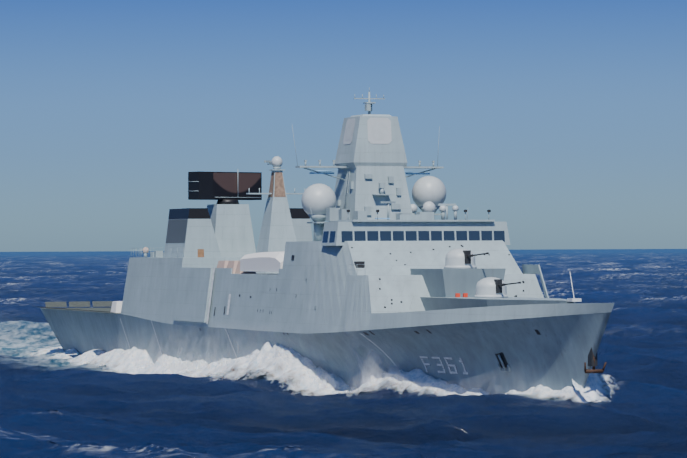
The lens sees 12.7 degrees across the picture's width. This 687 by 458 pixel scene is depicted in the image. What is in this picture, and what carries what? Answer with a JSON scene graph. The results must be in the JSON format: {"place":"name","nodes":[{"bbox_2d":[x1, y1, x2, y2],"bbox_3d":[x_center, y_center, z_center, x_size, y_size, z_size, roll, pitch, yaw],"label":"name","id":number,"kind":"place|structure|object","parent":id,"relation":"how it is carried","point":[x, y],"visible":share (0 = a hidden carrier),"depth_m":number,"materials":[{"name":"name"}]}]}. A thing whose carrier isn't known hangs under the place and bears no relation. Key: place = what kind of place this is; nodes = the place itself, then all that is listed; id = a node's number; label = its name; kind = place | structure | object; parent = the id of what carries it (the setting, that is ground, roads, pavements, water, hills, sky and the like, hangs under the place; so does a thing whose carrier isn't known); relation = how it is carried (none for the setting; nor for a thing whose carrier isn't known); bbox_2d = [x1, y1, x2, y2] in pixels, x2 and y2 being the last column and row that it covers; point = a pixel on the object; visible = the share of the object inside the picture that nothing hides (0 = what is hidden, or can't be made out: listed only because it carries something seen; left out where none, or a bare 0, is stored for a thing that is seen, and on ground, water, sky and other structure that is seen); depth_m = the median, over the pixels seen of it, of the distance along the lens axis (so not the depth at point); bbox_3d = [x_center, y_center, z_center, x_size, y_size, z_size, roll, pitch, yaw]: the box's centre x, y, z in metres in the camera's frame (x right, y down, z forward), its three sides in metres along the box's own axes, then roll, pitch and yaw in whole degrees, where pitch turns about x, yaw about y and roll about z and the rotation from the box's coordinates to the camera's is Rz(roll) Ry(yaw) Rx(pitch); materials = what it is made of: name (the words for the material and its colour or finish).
{"place":"outdoors","nodes":[
{"label":"outdoors","id":0,"kind":"place"},
{"bbox_2d":[0,249,686,457],"bbox_3d":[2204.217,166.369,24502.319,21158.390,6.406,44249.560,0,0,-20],"label":"ocean","id":1,"kind":"structure","parent":0,"point":[56,407],"depth_m":249.53,"materials":[{"name":"liquid"}]},
{"bbox_2d":[26,342,620,402],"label":"bow wave foam","id":2,"kind":"object","parent":1,"relation":"on","point":[593,391],"visible":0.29,"depth_m":280.26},
{"bbox_2d":[93,315,555,398],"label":"sea foam","id":3,"kind":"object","parent":1,"relation":"on","point":[366,377],"depth_m":275.16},
{"bbox_2d":[40,307,610,397],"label":"hull","id":4,"kind":"object","parent":1,"relation":"in","point":[561,346],"visible":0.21,"depth_m":261.44,"materials":[{"name":"paint"}]},
{"bbox_2d":[34,306,113,312],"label":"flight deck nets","id":5,"kind":"object","parent":4,"relation":"on","point":[74,309],"visible":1,"depth_m":347.53},
{"bbox_2d":[120,268,399,370],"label":"hull streaks","id":6,"kind":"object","parent":4,"relation":"attached to","point":[228,313],"depth_m":302.32,"materials":[{"name":"grey paint"}]},
{"bbox_2d":[45,308,512,330],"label":"deck","id":7,"kind":"structure","parent":4,"relation":"on","point":[102,309],"depth_m":357.05,"materials":[{"name":"metal"}]},
{"bbox_2d":[45,301,112,306],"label":"flight deck nets","id":8,"kind":"object","parent":7,"relation":"on","point":[83,304],"visible":0.17,"depth_m":367.07},
{"bbox_2d":[110,301,122,312],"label":"deck box","id":9,"kind":"object","parent":7,"relation":"on","point":[116,307],"visible":0.57,"depth_m":336.14,"materials":[{"name":"white metal"}]},
{"bbox_2d":[121,240,548,333],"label":"superstructure","id":10,"kind":"object","parent":7,"relation":"on","point":[323,289],"visible":0.58,"depth_m":276.29,"materials":[{"name":"paint"}]},
{"bbox_2d":[172,268,212,321],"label":"wall panel","id":11,"kind":"structure","parent":10,"relation":"attached to","point":[192,294],"depth_m":307.32,"materials":[{"name":"grey metal"}]},
{"bbox_2d":[207,204,255,256],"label":"radar pedestal","id":12,"kind":"object","parent":10,"relation":"on","point":[232,227],"visible":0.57,"depth_m":326.27,"materials":[{"name":"grey metal"}]},
{"bbox_2d":[188,171,261,203],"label":"long-range radar","id":13,"kind":"object","parent":12,"relation":"on","point":[202,189],"visible":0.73,"depth_m":326.10,"materials":[{"name":"black metal"}]},
{"bbox_2d":[188,181,260,197],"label":"radar antenna bars","id":14,"kind":"object","parent":13,"relation":"attached to","point":[229,197],"visible":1,"depth_m":327.89,"materials":[{"name":"grey metal"}]},
{"bbox_2d":[213,173,260,198],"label":"radar antenna face","id":15,"kind":"object","parent":13,"relation":"attached to","point":[232,184],"visible":1,"depth_m":328.29},
{"bbox_2d":[217,261,255,273],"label":"canvas covers","id":16,"kind":"object","parent":10,"relation":"on","point":[235,265],"visible":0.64,"depth_m":300.47,"materials":[{"name":"beige fabric"}]},
{"bbox_2d":[164,219,312,256],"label":"funnels","id":17,"kind":"object","parent":10,"relation":"on","point":[200,233],"visible":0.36,"depth_m":319.85,"materials":[{"name":"paint"}]},
{"bbox_2d":[166,219,187,242],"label":"funnel louvres","id":18,"kind":"object","parent":17,"relation":"on","point":[176,230],"visible":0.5,"depth_m":322.23,"materials":[{"name":"grey metal"}]},
{"bbox_2d":[198,249,203,256],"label":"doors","id":19,"kind":"structure","parent":17,"relation":"attached to","point":[200,252],"depth_m":319.51,"materials":[{"name":"metal"}]},
{"bbox_2d":[168,208,309,218],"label":"funnel caps","id":20,"kind":"object","parent":17,"relation":"on","point":[203,213],"visible":0.57,"depth_m":321.55,"materials":[{"name":"black metal"}]},
{"bbox_2d":[133,247,364,264],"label":"deck equipment","id":21,"kind":"object","parent":10,"relation":"on","point":[157,254],"visible":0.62,"depth_m":327.61,"materials":[{"name":"grey paint"}]},
{"bbox_2d":[214,255,293,315],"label":"wall openings","id":22,"kind":"object","parent":10,"relation":"on","point":[292,257],"depth_m":290.31,"materials":[{"name":"grey metal"}]},
{"bbox_2d":[240,251,284,271],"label":"boat cover","id":23,"kind":"object","parent":10,"relation":"on","point":[266,262],"visible":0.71,"depth_m":290.75,"materials":[{"name":"white fabric"}]},
{"bbox_2d":[246,160,304,272],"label":"aft mast","id":24,"kind":"object","parent":10,"relation":"on","point":[277,232],"visible":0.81,"depth_m":312.07,"materials":[{"name":"metal"}]},
{"bbox_2d":[268,172,285,196],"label":"mast stain","id":25,"kind":"object","parent":24,"relation":"attached to","point":[279,190],"visible":1,"depth_m":312.57,"materials":[{"name":"brown metal"}]},
{"bbox_2d":[271,156,282,166],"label":"small radome","id":26,"kind":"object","parent":24,"relation":"on","point":[276,161],"depth_m":312.77,"materials":[{"name":"white plastic"}]},
{"bbox_2d":[329,114,412,221],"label":"mast","id":27,"kind":"object","parent":10,"relation":"on","point":[360,155],"visible":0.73,"depth_m":285.79,"materials":[{"name":"metal"}]},
{"bbox_2d":[343,118,391,144],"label":"panels","id":28,"kind":"object","parent":27,"relation":"attached to","point":[379,130],"visible":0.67,"depth_m":286.15,"materials":[{"name":"grey metal"}]},
{"bbox_2d":[292,88,443,214],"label":"mast gear","id":29,"kind":"object","parent":27,"relation":"attached to","point":[368,105],"visible":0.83,"depth_m":286.51,"materials":[{"name":"grey paint"}]},
{"bbox_2d":[309,170,429,218],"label":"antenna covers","id":30,"kind":"object","parent":27,"relation":"attached to","point":[324,172],"visible":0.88,"depth_m":288.80,"materials":[{"name":"blue"}]},
{"bbox_2d":[307,206,440,240],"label":"satcom supports","id":31,"kind":"object","parent":10,"relation":"on","point":[318,220],"visible":0.38,"depth_m":284.89,"materials":[{"name":"grey paint"}]},
{"bbox_2d":[301,176,445,213],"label":"satcom radomes","id":32,"kind":"object","parent":31,"relation":"on","point":[318,198],"visible":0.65,"depth_m":285.12,"materials":[{"name":"white plastic"}]},
{"bbox_2d":[321,220,509,245],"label":"bridge","id":33,"kind":"structure","parent":10,"relation":"on","point":[338,226],"depth_m":275.48,"materials":[{"name":"paint"}]},
{"bbox_2d":[310,201,488,220],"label":"rooftop equipment","id":34,"kind":"object","parent":33,"relation":"on","point":[334,214],"visible":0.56,"depth_m":281.78,"materials":[{"name":"grey metal"}]},
{"bbox_2d":[322,231,504,242],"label":"bridge windows","id":35,"kind":"structure","parent":33,"relation":"in","point":[412,235],"depth_m":275.47,"materials":[{"name":"blue glass"}]},
{"bbox_2d":[411,201,458,212],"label":"bridge roof domes","id":36,"kind":"structure","parent":33,"relation":"on","point":[428,206],"depth_m":285.97,"materials":[{"name":"white plastic"}]},
{"bbox_2d":[351,245,523,307],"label":"superstructure fittings","id":37,"kind":"object","parent":10,"relation":"on","point":[359,262],"visible":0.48,"depth_m":270.15,"materials":[{"name":"grey metal"}]},
{"bbox_2d":[369,303,613,329],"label":"bow bulwark","id":38,"kind":"object","parent":7,"relation":"on","point":[425,318],"visible":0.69,"depth_m":250.42,"materials":[{"name":"paint"}]},
{"bbox_2d":[410,268,576,310],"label":"gun deck","id":39,"kind":"object","parent":7,"relation":"on","point":[443,286],"visible":0.39,"depth_m":264.37,"materials":[{"name":"grey paint"}]},
{"bbox_2d":[455,293,467,296],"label":"boxes","id":40,"kind":"object","parent":39,"relation":"on","point":[458,294],"visible":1,"depth_m":263.15,"materials":[{"name":"red"}]},
{"bbox_2d":[444,248,488,268],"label":"gun","id":41,"kind":"object","parent":39,"relation":"on","point":[460,258],"visible":1,"depth_m":266.59,"materials":[{"name":"grey metal"}]},
{"bbox_2d":[474,277,520,297],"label":"gun","id":42,"kind":"object","parent":39,"relation":"on","point":[490,287],"visible":1,"depth_m":260.21,"materials":[{"name":"grey metal"}]},
{"bbox_2d":[567,273,580,302],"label":"jackstaff","id":43,"kind":"object","parent":39,"relation":"on","point":[574,299],"visible":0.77,"depth_m":245.32,"materials":[{"name":"white metal"}]},
{"bbox_2d":[199,328,596,367],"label":"hull openings","id":44,"kind":"object","parent":4,"relation":"in","point":[590,359],"visible":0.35,"depth_m":251.43,"materials":[{"name":"black metal"}]},
{"bbox_2d":[419,356,467,374],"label":"hull number","id":45,"kind":"object","parent":4,"relation":"attached to","point":[451,365],"depth_m":259.18,"materials":[{"name":"grey paint"}]},
{"bbox_2d":[422,357,468,374],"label":"hull number shadow","id":46,"kind":"object","parent":4,"relation":"attached to","point":[443,365],"depth_m":259.14,"materials":[{"name":"grey paint"}]},
{"bbox_2d":[498,355,510,371],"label":"anchor","id":47,"kind":"object","parent":4,"relation":"attached to","point":[504,367],"depth_m":251.92,"materials":[{"name":"grey paint"}]},
{"bbox_2d":[584,354,606,372],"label":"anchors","id":48,"kind":"object","parent":4,"relation":"on","point":[593,370],"visible":0.88,"depth_m":242.06,"materials":[{"name":"brown metal"}]},
{"bbox_2d":[0,0,686,251],"label":"sky","id":49,"kind":"structure","parent":0,"point":[565,121],"materials":[{"name":"blue"}]}
]}

